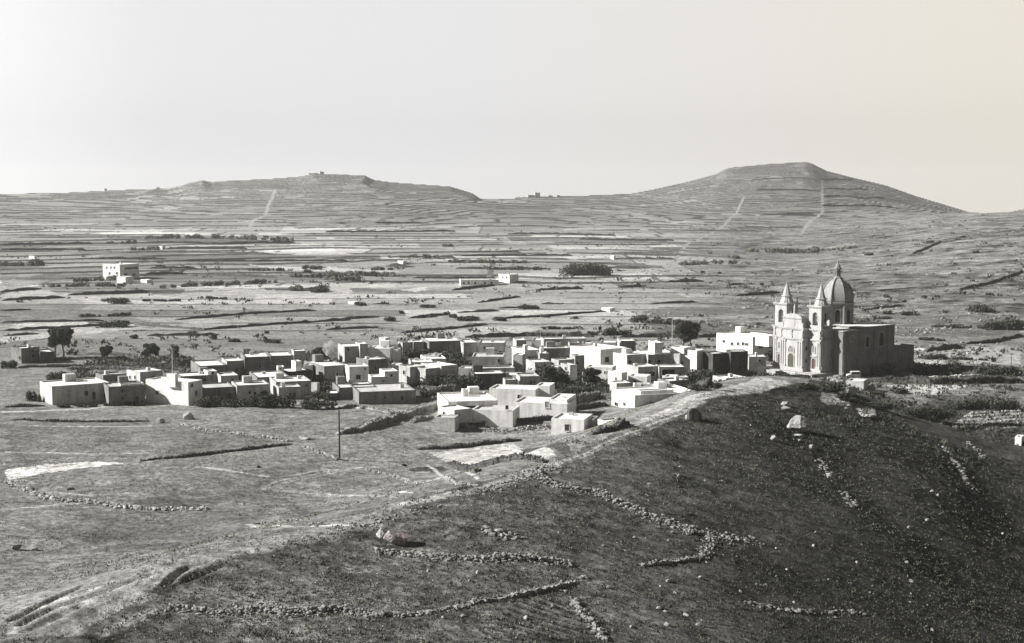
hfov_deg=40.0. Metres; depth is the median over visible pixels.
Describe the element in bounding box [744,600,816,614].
scattered stones
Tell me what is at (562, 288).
field wall
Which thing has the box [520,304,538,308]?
shrub
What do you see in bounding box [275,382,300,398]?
house
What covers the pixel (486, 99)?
sky
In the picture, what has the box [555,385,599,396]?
shrub
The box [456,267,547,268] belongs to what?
field wall
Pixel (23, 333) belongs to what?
field wall
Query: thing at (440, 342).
house
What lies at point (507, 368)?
house
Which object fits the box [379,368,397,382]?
house
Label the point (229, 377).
house
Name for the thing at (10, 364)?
shrub
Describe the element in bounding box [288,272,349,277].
hedge
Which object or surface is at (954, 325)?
shrub
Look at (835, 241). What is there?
field wall
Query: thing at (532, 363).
house
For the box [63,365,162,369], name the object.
yard wall
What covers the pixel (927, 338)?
hedge
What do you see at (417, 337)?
shrub
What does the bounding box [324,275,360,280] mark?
hedge
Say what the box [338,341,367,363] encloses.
house
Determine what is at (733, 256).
hedge
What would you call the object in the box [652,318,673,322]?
shrub
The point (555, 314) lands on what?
field wall
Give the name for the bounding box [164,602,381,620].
rubble wall
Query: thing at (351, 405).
yard wall
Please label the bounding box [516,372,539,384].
house
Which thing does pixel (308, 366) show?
house
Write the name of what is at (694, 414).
boulder
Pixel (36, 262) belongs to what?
hedge
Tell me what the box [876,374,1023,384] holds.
field wall
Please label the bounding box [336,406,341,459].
utility pole
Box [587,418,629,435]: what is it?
field wall
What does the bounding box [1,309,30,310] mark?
field wall
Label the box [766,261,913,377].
church
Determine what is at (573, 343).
house
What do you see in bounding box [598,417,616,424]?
house
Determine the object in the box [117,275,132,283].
house
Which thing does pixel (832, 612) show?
scattered stones
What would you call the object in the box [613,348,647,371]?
house
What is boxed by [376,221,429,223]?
field wall
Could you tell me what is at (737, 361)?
house
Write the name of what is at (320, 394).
hedge
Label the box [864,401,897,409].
shrub
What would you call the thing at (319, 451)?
rubble wall
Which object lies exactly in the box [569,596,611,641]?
rubble wall
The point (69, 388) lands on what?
house
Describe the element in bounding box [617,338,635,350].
house
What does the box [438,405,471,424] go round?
house
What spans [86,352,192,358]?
yard wall
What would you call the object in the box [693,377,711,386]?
yard wall
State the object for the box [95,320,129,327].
shrub
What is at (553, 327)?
hedge
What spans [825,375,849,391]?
rubble wall
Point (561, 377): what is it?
shrub
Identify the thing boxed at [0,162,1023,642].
ground
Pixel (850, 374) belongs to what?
parked car
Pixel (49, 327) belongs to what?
field wall
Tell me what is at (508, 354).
house
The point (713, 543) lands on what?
rubble wall
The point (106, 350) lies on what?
tree
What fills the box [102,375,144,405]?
house
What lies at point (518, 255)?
field wall
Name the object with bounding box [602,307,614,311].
house
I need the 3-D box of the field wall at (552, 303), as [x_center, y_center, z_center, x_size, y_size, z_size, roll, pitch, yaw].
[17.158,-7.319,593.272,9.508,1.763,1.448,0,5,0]
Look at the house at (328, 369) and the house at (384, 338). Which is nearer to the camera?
the house at (328, 369)
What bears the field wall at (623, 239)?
on the ground at (304, 208)
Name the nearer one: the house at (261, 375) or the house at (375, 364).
the house at (261, 375)
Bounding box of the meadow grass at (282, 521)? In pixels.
[0,381,1022,641]
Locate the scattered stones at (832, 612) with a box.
[825,609,866,617]
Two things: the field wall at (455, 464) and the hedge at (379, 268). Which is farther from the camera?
the hedge at (379, 268)
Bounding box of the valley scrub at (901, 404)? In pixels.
[817,351,1023,477]
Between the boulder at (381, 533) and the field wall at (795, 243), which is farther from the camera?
the field wall at (795, 243)
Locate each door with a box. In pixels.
[92,391,95,399]
[564,424,569,431]
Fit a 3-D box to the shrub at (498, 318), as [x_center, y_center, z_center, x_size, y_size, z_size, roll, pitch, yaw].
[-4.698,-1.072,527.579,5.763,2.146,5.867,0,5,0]
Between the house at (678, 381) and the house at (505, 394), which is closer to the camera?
the house at (505, 394)
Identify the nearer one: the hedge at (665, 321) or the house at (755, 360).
the house at (755, 360)
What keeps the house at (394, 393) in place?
on the ground at (304, 208)
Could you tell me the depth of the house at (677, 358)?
380.40 m
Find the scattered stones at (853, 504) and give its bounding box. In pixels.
[815,459,859,509]
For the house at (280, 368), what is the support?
on the ground at (304, 208)
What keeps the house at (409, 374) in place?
on the ground at (304, 208)
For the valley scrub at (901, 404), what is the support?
on the ground at (304, 208)
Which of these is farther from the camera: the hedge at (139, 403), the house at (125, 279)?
the house at (125, 279)
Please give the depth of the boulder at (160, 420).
295.71 m
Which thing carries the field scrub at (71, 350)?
on the ground at (304, 208)
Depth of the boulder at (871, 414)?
276.46 m
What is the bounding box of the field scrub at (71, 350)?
[0,214,1023,358]
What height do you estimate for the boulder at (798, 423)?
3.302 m
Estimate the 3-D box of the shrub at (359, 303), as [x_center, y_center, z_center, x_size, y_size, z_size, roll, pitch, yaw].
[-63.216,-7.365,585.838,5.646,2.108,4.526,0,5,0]
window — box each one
[463,405,475,408]
[544,401,549,407]
[649,371,654,376]
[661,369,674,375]
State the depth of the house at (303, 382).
338.63 m
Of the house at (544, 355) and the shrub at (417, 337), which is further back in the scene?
the shrub at (417, 337)
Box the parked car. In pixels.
[846,371,860,377]
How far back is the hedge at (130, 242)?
1052.64 m
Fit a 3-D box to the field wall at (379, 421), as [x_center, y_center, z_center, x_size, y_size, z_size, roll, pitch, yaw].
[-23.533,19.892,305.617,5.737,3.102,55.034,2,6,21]
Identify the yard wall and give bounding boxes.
[5,403,44,407]
[19,364,161,368]
[54,356,84,359]
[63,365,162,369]
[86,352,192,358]
[340,403,363,408]
[413,384,462,390]
[423,396,436,401]
[459,415,552,427]
[465,332,594,337]
[576,391,611,403]
[576,400,608,409]
[619,333,715,337]
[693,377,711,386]
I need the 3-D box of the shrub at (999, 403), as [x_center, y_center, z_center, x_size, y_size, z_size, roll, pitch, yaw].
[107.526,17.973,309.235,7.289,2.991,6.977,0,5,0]
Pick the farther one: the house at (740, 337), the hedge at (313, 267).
the hedge at (313, 267)
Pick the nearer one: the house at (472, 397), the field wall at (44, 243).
the house at (472, 397)
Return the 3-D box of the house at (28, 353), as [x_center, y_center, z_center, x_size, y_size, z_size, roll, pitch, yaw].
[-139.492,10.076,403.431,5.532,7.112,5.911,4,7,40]
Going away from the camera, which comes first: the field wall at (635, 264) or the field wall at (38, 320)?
the field wall at (38, 320)
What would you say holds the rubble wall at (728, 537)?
on the ground at (304, 208)
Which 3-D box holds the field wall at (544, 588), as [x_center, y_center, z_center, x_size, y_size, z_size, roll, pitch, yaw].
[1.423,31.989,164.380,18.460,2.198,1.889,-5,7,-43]
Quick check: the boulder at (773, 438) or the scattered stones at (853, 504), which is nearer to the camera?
the scattered stones at (853, 504)
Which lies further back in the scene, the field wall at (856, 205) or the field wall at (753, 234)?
the field wall at (856, 205)
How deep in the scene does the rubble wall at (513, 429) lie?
292.76 m
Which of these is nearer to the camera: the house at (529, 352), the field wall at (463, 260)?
the house at (529, 352)
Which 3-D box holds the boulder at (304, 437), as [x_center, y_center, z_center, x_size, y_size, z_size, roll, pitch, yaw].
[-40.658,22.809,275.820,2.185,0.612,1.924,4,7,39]
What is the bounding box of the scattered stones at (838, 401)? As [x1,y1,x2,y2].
[827,398,850,408]
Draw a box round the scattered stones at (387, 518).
[355,504,442,526]
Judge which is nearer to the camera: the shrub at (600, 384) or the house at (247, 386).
the house at (247, 386)
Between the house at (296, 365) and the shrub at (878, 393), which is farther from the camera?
the house at (296, 365)
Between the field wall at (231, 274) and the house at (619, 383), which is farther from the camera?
the field wall at (231, 274)
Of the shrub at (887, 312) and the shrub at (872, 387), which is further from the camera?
the shrub at (887, 312)
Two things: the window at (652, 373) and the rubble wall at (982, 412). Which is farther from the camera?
the window at (652, 373)
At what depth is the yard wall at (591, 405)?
317.03 m
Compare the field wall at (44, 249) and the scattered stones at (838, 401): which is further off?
the field wall at (44, 249)
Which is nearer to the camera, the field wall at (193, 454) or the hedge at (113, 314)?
the field wall at (193, 454)
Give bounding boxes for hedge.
[0,259,44,265]
[41,282,126,287]
[56,401,145,407]
[73,275,117,281]
[78,312,131,316]
[107,240,136,243]
[131,246,160,249]
[142,298,180,301]
[144,233,225,238]
[159,278,277,287]
[194,394,337,409]
[198,296,227,299]
[228,234,293,241]
[248,267,284,270]
[258,390,269,395]
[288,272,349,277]
[288,284,329,290]
[302,265,322,269]
[312,390,326,398]
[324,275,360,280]
[328,269,395,276]
[371,266,392,269]
[388,254,440,258]
[416,311,449,317]
[447,258,527,262]
[449,314,480,320]
[486,265,550,269]
[542,326,575,328]
[569,329,631,334]
[628,318,675,323]
[678,259,736,264]
[727,254,739,258]
[747,246,819,252]
[819,245,856,250]
[918,337,945,340]
[930,324,986,328]
[950,356,988,360]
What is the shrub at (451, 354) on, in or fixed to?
on the ground at (304, 208)
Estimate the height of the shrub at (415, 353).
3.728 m
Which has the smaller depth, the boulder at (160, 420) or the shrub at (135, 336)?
the boulder at (160, 420)
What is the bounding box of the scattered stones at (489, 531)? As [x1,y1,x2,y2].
[481,525,526,540]
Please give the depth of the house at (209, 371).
350.29 m
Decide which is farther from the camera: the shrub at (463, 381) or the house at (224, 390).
the shrub at (463, 381)
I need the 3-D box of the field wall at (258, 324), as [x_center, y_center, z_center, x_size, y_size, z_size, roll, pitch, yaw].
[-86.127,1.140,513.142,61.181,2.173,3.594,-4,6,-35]
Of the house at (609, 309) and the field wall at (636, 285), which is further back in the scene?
the field wall at (636, 285)
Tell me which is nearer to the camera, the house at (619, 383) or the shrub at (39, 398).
the shrub at (39, 398)
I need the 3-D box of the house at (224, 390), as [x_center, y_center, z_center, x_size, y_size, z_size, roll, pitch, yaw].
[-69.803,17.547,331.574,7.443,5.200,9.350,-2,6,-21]
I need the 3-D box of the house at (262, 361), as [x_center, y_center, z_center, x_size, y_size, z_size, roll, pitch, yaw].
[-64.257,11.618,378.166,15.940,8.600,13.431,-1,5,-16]
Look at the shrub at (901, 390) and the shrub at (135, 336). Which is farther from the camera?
the shrub at (135, 336)
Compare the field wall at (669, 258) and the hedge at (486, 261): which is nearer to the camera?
the hedge at (486, 261)
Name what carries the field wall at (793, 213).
on the ground at (304, 208)
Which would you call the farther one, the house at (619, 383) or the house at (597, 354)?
the house at (597, 354)
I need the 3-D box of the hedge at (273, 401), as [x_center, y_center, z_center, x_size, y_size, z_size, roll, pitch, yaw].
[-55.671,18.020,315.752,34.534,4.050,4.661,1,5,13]
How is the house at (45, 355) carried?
on the ground at (304, 208)
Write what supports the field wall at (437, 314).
on the ground at (304, 208)
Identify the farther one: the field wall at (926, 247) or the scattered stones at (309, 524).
the field wall at (926, 247)
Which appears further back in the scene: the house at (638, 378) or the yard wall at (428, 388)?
the house at (638, 378)
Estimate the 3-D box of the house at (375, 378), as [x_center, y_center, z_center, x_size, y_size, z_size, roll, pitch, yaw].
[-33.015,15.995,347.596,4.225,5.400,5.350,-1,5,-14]
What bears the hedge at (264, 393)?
on the ground at (304, 208)
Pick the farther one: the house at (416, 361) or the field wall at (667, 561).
the house at (416, 361)
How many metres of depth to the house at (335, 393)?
325.01 m
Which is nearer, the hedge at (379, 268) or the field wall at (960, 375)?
the field wall at (960, 375)
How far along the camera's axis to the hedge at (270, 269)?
781.52 m
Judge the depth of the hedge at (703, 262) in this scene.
840.26 m
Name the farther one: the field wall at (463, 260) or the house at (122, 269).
the field wall at (463, 260)
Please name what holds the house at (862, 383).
on the ground at (304, 208)
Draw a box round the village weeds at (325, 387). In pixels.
[68,350,813,395]
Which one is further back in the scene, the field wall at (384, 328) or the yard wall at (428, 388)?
the field wall at (384, 328)
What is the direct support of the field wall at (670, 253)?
on the ground at (304, 208)
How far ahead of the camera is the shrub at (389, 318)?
524.19 m
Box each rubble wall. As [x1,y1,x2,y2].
[4,480,207,510]
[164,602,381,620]
[180,422,291,441]
[294,443,342,459]
[353,403,392,413]
[365,468,478,486]
[375,547,572,566]
[378,603,468,617]
[460,423,550,433]
[531,468,698,535]
[546,436,588,444]
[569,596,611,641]
[685,524,764,547]
[695,534,720,560]
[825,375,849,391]
[952,418,1021,425]
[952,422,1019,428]
[960,415,1021,421]
[964,413,1020,417]
[969,410,1020,414]
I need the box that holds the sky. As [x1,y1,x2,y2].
[0,0,1023,212]
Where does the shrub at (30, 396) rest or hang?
on the ground at (304, 208)
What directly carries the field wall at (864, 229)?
on the ground at (304, 208)
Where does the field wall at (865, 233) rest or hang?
on the ground at (304, 208)
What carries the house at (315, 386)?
on the ground at (304, 208)
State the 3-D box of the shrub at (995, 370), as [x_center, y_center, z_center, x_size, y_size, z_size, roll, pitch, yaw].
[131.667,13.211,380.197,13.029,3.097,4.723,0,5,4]
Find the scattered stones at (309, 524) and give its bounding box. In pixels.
[252,519,333,526]
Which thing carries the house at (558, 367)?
on the ground at (304, 208)
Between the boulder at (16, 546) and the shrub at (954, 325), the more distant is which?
the shrub at (954, 325)
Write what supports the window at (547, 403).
in the house at (553, 406)
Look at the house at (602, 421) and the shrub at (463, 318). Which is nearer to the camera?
the house at (602, 421)
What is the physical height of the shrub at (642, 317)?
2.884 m
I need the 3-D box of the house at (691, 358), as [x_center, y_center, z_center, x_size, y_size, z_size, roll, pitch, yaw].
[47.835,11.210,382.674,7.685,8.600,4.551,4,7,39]
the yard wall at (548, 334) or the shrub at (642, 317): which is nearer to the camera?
the yard wall at (548, 334)
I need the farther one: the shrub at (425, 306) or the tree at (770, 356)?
the shrub at (425, 306)
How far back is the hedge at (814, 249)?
935.88 m
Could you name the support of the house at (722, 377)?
on the ground at (304, 208)
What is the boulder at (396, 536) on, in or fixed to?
on the ground at (304, 208)
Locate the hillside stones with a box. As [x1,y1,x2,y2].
[610,213,1023,355]
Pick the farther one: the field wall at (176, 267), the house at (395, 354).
the field wall at (176, 267)
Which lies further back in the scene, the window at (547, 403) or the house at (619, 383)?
the house at (619, 383)
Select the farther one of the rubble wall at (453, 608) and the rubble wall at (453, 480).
the rubble wall at (453, 480)
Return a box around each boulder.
[11,543,21,549]
[299,436,309,439]
[376,528,386,537]
[383,529,407,544]
[687,408,701,421]
[770,435,777,440]
[781,401,788,406]
[781,406,790,409]
[787,415,807,431]
[844,386,855,394]
[859,411,875,416]
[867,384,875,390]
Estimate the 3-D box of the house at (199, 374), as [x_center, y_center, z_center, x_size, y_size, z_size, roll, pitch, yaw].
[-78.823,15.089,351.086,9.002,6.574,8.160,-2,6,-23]
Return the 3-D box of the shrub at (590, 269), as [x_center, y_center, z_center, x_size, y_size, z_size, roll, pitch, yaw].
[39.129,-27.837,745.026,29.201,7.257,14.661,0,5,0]
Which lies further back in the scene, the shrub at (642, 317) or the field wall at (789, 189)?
the field wall at (789, 189)
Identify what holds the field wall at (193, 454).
on the ground at (304, 208)
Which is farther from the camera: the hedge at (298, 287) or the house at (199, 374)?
the hedge at (298, 287)
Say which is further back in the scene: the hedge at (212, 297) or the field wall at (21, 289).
the field wall at (21, 289)
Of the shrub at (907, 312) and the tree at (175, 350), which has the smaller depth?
the tree at (175, 350)
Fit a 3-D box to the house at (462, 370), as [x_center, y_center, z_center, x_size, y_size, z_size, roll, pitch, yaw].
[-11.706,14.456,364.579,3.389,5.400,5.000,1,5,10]
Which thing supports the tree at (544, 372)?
on the ground at (304, 208)
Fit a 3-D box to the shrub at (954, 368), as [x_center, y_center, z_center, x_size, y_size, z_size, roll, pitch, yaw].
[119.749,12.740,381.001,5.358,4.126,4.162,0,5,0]
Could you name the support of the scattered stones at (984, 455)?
on the ground at (304, 208)
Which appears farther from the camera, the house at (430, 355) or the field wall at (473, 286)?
the field wall at (473, 286)
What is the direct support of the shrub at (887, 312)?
on the ground at (304, 208)
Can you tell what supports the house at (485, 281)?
on the ground at (304, 208)
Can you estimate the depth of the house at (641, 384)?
335.71 m
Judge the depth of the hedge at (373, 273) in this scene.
746.85 m
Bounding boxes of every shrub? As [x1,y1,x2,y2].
[0,360,17,368]
[25,390,37,401]
[37,394,41,401]
[46,371,66,379]
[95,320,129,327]
[105,297,130,303]
[129,334,138,338]
[177,358,194,365]
[208,335,216,339]
[228,338,240,341]
[261,339,281,343]
[306,287,328,292]
[354,302,366,305]
[383,316,395,321]
[403,348,431,358]
[414,334,435,339]
[416,374,487,388]
[418,389,440,396]
[419,304,432,307]
[432,350,464,358]
[446,357,470,365]
[455,315,475,320]
[492,316,506,320]
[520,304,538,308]
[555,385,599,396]
[557,371,568,382]
[559,262,613,275]
[592,381,609,389]
[603,327,618,335]
[631,315,648,321]
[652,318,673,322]
[685,369,717,379]
[685,383,711,391]
[794,382,815,389]
[815,381,846,391]
[835,391,850,400]
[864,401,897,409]
[868,390,886,397]
[870,366,877,374]
[880,363,894,374]
[882,310,893,313]
[890,387,906,393]
[896,405,956,420]
[897,311,919,315]
[911,363,929,374]
[917,354,948,359]
[930,363,943,375]
[940,397,991,409]
[944,361,964,375]
[949,323,963,327]
[965,304,995,312]
[974,365,1022,375]
[982,318,1023,329]
[984,396,1019,409]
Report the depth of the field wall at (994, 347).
434.62 m
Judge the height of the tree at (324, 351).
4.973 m
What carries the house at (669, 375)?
on the ground at (304, 208)
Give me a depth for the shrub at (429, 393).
335.50 m
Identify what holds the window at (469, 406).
in the house at (472, 397)
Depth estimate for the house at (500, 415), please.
297.36 m
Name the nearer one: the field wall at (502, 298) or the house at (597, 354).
the house at (597, 354)
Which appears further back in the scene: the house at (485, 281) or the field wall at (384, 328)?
the house at (485, 281)
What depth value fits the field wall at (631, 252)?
947.10 m
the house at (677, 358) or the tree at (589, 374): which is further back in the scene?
the house at (677, 358)
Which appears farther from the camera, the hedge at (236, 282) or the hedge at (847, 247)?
the hedge at (847, 247)
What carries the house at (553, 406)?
on the ground at (304, 208)
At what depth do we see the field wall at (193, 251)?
948.62 m
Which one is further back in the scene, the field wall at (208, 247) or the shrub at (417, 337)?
the field wall at (208, 247)
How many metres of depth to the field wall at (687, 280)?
710.34 m
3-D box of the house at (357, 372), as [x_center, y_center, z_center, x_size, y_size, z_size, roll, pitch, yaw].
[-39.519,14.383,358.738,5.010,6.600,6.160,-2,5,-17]
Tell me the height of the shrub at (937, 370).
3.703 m
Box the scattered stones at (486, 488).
[473,464,571,494]
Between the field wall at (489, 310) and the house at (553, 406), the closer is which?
the house at (553, 406)
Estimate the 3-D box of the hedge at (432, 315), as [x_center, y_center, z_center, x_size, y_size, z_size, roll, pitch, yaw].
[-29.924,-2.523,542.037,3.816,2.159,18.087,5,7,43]
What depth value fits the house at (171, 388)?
323.20 m
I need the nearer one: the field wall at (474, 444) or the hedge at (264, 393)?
the field wall at (474, 444)
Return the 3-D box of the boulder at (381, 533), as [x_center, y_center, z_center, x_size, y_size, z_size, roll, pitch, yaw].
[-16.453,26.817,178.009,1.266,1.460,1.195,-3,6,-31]
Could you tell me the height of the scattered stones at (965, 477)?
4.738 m
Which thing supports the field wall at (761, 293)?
on the ground at (304, 208)
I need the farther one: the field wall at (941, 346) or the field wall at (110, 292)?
the field wall at (110, 292)
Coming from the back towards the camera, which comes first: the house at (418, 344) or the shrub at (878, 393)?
the house at (418, 344)
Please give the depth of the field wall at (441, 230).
1243.75 m
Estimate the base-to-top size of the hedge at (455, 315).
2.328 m
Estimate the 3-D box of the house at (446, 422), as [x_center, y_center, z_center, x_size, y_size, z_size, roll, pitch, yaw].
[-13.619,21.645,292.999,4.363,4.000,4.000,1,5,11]
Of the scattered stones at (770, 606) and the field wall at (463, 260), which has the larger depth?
the field wall at (463, 260)
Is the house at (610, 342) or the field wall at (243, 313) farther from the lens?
the field wall at (243, 313)
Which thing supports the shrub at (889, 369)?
on the ground at (304, 208)
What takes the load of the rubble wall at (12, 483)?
on the ground at (304, 208)
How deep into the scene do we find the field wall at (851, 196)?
1898.96 m
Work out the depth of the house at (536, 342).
423.40 m
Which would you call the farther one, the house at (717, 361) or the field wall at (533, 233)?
the field wall at (533, 233)
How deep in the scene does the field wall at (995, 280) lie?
642.65 m
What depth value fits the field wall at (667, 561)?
184.02 m
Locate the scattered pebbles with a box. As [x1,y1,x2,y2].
[301,396,1022,642]
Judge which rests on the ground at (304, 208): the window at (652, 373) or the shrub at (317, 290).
the shrub at (317, 290)
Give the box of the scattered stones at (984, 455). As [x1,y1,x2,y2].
[964,441,986,458]
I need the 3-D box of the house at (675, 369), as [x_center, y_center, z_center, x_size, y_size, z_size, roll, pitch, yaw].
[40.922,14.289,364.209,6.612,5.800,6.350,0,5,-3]
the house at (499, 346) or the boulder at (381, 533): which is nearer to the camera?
the boulder at (381, 533)
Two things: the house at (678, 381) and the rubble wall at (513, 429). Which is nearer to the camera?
the rubble wall at (513, 429)
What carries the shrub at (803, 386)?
on the ground at (304, 208)
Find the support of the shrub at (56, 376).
on the ground at (304, 208)
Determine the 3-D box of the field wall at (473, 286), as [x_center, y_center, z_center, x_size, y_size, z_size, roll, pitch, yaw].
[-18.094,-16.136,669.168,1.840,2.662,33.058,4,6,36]
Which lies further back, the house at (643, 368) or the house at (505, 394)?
the house at (643, 368)
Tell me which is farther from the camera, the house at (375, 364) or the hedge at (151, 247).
the hedge at (151, 247)
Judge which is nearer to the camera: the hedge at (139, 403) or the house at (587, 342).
the hedge at (139, 403)
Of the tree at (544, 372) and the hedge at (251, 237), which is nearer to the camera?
the tree at (544, 372)
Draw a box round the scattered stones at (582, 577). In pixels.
[560,575,592,591]
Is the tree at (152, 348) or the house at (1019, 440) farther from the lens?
the tree at (152, 348)
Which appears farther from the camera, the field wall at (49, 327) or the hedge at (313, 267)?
the hedge at (313, 267)
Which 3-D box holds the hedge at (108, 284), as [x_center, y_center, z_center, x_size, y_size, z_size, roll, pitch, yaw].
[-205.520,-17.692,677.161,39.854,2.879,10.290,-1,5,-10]
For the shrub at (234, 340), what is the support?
on the ground at (304, 208)
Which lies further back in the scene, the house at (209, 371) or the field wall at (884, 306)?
the field wall at (884, 306)
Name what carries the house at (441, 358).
on the ground at (304, 208)
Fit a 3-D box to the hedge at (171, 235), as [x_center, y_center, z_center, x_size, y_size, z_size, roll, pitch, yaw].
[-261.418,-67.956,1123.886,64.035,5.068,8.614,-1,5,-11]
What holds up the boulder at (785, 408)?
on the ground at (304, 208)
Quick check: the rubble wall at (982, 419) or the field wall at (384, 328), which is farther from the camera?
the field wall at (384, 328)
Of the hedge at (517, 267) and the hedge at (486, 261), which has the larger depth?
the hedge at (486, 261)
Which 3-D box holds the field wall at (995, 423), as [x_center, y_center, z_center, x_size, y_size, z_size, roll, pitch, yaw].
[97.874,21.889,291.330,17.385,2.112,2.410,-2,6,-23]
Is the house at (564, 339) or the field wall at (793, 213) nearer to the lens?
the house at (564, 339)
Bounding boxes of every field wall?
[0,241,92,244]
[0,248,86,250]
[1,295,64,300]
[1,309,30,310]
[2,287,41,291]
[2,319,101,322]
[2,322,132,330]
[3,332,37,335]
[12,418,148,422]
[68,289,148,294]
[87,257,164,258]
[135,323,205,330]
[140,443,290,461]
[145,271,185,273]
[146,240,294,244]
[147,332,219,335]
[148,266,197,268]
[167,246,246,248]
[168,250,276,254]
[174,259,349,261]
[175,309,316,319]
[200,272,276,277]
[203,318,350,329]
[325,256,397,261]
[325,326,406,332]
[326,229,455,231]
[330,316,378,318]
[333,400,437,434]
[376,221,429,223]
[392,255,455,257]
[400,323,487,332]
[409,313,443,318]
[410,415,434,422]
[414,276,497,278]
[415,437,521,449]
[447,452,546,470]
[452,284,494,289]
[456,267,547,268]
[457,250,520,252]
[457,309,497,312]
[461,254,571,255]
[461,579,577,605]
[462,259,519,262]
[478,296,519,302]
[492,310,604,318]
[507,232,615,235]
[535,286,582,289]
[541,302,563,303]
[579,238,673,240]
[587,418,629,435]
[610,251,658,253]
[616,257,674,259]
[616,263,663,267]
[618,284,644,287]
[639,555,707,567]
[649,300,696,303]
[650,248,686,250]
[650,252,727,257]
[651,241,685,243]
[665,279,702,281]
[689,229,758,231]
[734,233,802,236]
[735,291,779,295]
[738,226,802,227]
[751,177,816,181]
[758,188,819,191]
[761,212,813,214]
[785,196,820,199]
[786,242,805,244]
[803,239,880,242]
[819,178,851,179]
[821,204,893,207]
[823,187,867,189]
[823,194,883,198]
[850,228,878,229]
[852,232,883,234]
[860,304,903,310]
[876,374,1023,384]
[911,241,941,253]
[923,343,964,351]
[928,374,983,377]
[952,421,1019,429]
[957,269,1022,289]
[964,334,1023,343]
[965,345,1020,350]
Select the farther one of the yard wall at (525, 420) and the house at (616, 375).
the house at (616, 375)
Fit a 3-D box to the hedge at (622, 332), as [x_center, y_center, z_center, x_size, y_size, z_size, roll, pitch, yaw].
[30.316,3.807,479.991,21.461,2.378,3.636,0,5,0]
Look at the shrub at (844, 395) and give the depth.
285.91 m
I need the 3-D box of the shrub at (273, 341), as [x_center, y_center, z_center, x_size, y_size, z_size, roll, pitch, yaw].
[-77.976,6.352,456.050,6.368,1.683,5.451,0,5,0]
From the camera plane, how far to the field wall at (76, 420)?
297.75 m
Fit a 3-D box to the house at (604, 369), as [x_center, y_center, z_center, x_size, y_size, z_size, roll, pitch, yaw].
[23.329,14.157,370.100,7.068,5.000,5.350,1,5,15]
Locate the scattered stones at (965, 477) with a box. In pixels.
[941,446,979,492]
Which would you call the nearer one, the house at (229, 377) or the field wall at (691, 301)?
the house at (229, 377)
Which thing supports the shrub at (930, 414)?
on the ground at (304, 208)
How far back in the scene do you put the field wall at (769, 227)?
1280.56 m
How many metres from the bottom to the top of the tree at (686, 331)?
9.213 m
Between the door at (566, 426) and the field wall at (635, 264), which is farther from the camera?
the field wall at (635, 264)
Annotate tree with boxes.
[47,327,73,356]
[99,345,113,358]
[141,343,159,361]
[170,345,179,366]
[312,347,330,358]
[534,362,558,381]
[582,367,601,383]
[673,319,700,346]
[712,383,722,388]
[767,351,772,364]
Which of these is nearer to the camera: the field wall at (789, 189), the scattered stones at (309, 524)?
the scattered stones at (309, 524)
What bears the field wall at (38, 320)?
on the ground at (304, 208)
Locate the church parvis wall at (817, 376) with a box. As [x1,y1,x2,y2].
[767,374,826,377]
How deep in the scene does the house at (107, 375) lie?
353.08 m
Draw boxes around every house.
[11,344,39,363]
[38,349,54,362]
[40,373,109,404]
[96,370,126,381]
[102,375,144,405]
[103,262,138,278]
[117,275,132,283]
[127,367,162,386]
[141,279,151,282]
[146,373,202,405]
[175,367,216,382]
[191,359,225,371]
[202,382,234,400]
[203,369,216,374]
[217,372,238,383]
[222,357,243,375]
[231,375,269,399]
[240,348,305,374]
[249,370,288,382]
[269,372,310,394]
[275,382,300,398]
[277,365,283,371]
[284,354,344,382]
[291,360,301,370]
[303,363,313,378]
[311,382,319,396]
[327,390,338,400]
[332,376,375,398]
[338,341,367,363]
[345,363,368,381]
[349,382,415,403]
[356,356,387,373]
[368,340,395,363]
[368,374,387,382]
[379,337,389,344]
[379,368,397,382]
[390,363,402,376]
[391,347,400,362]
[398,341,412,355]
[399,361,457,386]
[409,358,432,363]
[410,340,423,349]
[421,333,477,356]
[421,353,445,362]
[426,353,441,356]
[434,414,458,431]
[437,386,497,408]
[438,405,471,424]
[458,366,471,376]
[459,278,498,284]
[469,364,505,387]
[472,347,504,365]
[472,405,519,426]
[478,339,505,352]
[483,365,514,372]
[489,382,554,405]
[499,273,517,282]
[503,377,515,384]
[505,346,516,362]
[506,372,522,378]
[512,344,542,364]
[513,338,525,346]
[513,353,525,370]
[513,393,575,418]
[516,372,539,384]
[526,358,550,369]
[526,368,535,372]
[532,337,540,348]
[537,351,548,360]
[540,341,569,360]
[541,335,586,345]
[551,358,574,364]
[551,365,559,372]
[551,412,597,434]
[560,363,576,381]
[568,341,579,346]
[570,343,626,368]
[570,354,584,373]
[582,341,592,344]
[586,364,615,381]
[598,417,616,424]
[600,340,616,345]
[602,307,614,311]
[608,370,626,385]
[610,380,631,390]
[612,381,688,409]
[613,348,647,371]
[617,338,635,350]
[627,363,657,382]
[628,373,650,386]
[633,383,649,386]
[636,340,676,364]
[656,364,684,377]
[658,376,688,387]
[662,375,688,378]
[663,374,677,377]
[671,346,704,370]
[674,353,680,363]
[703,351,727,374]
[713,373,743,382]
[716,326,772,355]
[726,349,747,375]
[748,352,765,373]
[757,367,761,375]
[846,378,867,390]
[1015,435,1023,445]
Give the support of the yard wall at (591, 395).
on the ground at (304, 208)
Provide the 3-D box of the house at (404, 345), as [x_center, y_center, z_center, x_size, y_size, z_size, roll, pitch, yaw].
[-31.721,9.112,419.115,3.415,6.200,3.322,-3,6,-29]
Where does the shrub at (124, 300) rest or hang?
on the ground at (304, 208)
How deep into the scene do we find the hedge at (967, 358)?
408.47 m
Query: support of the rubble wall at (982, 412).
on the ground at (304, 208)

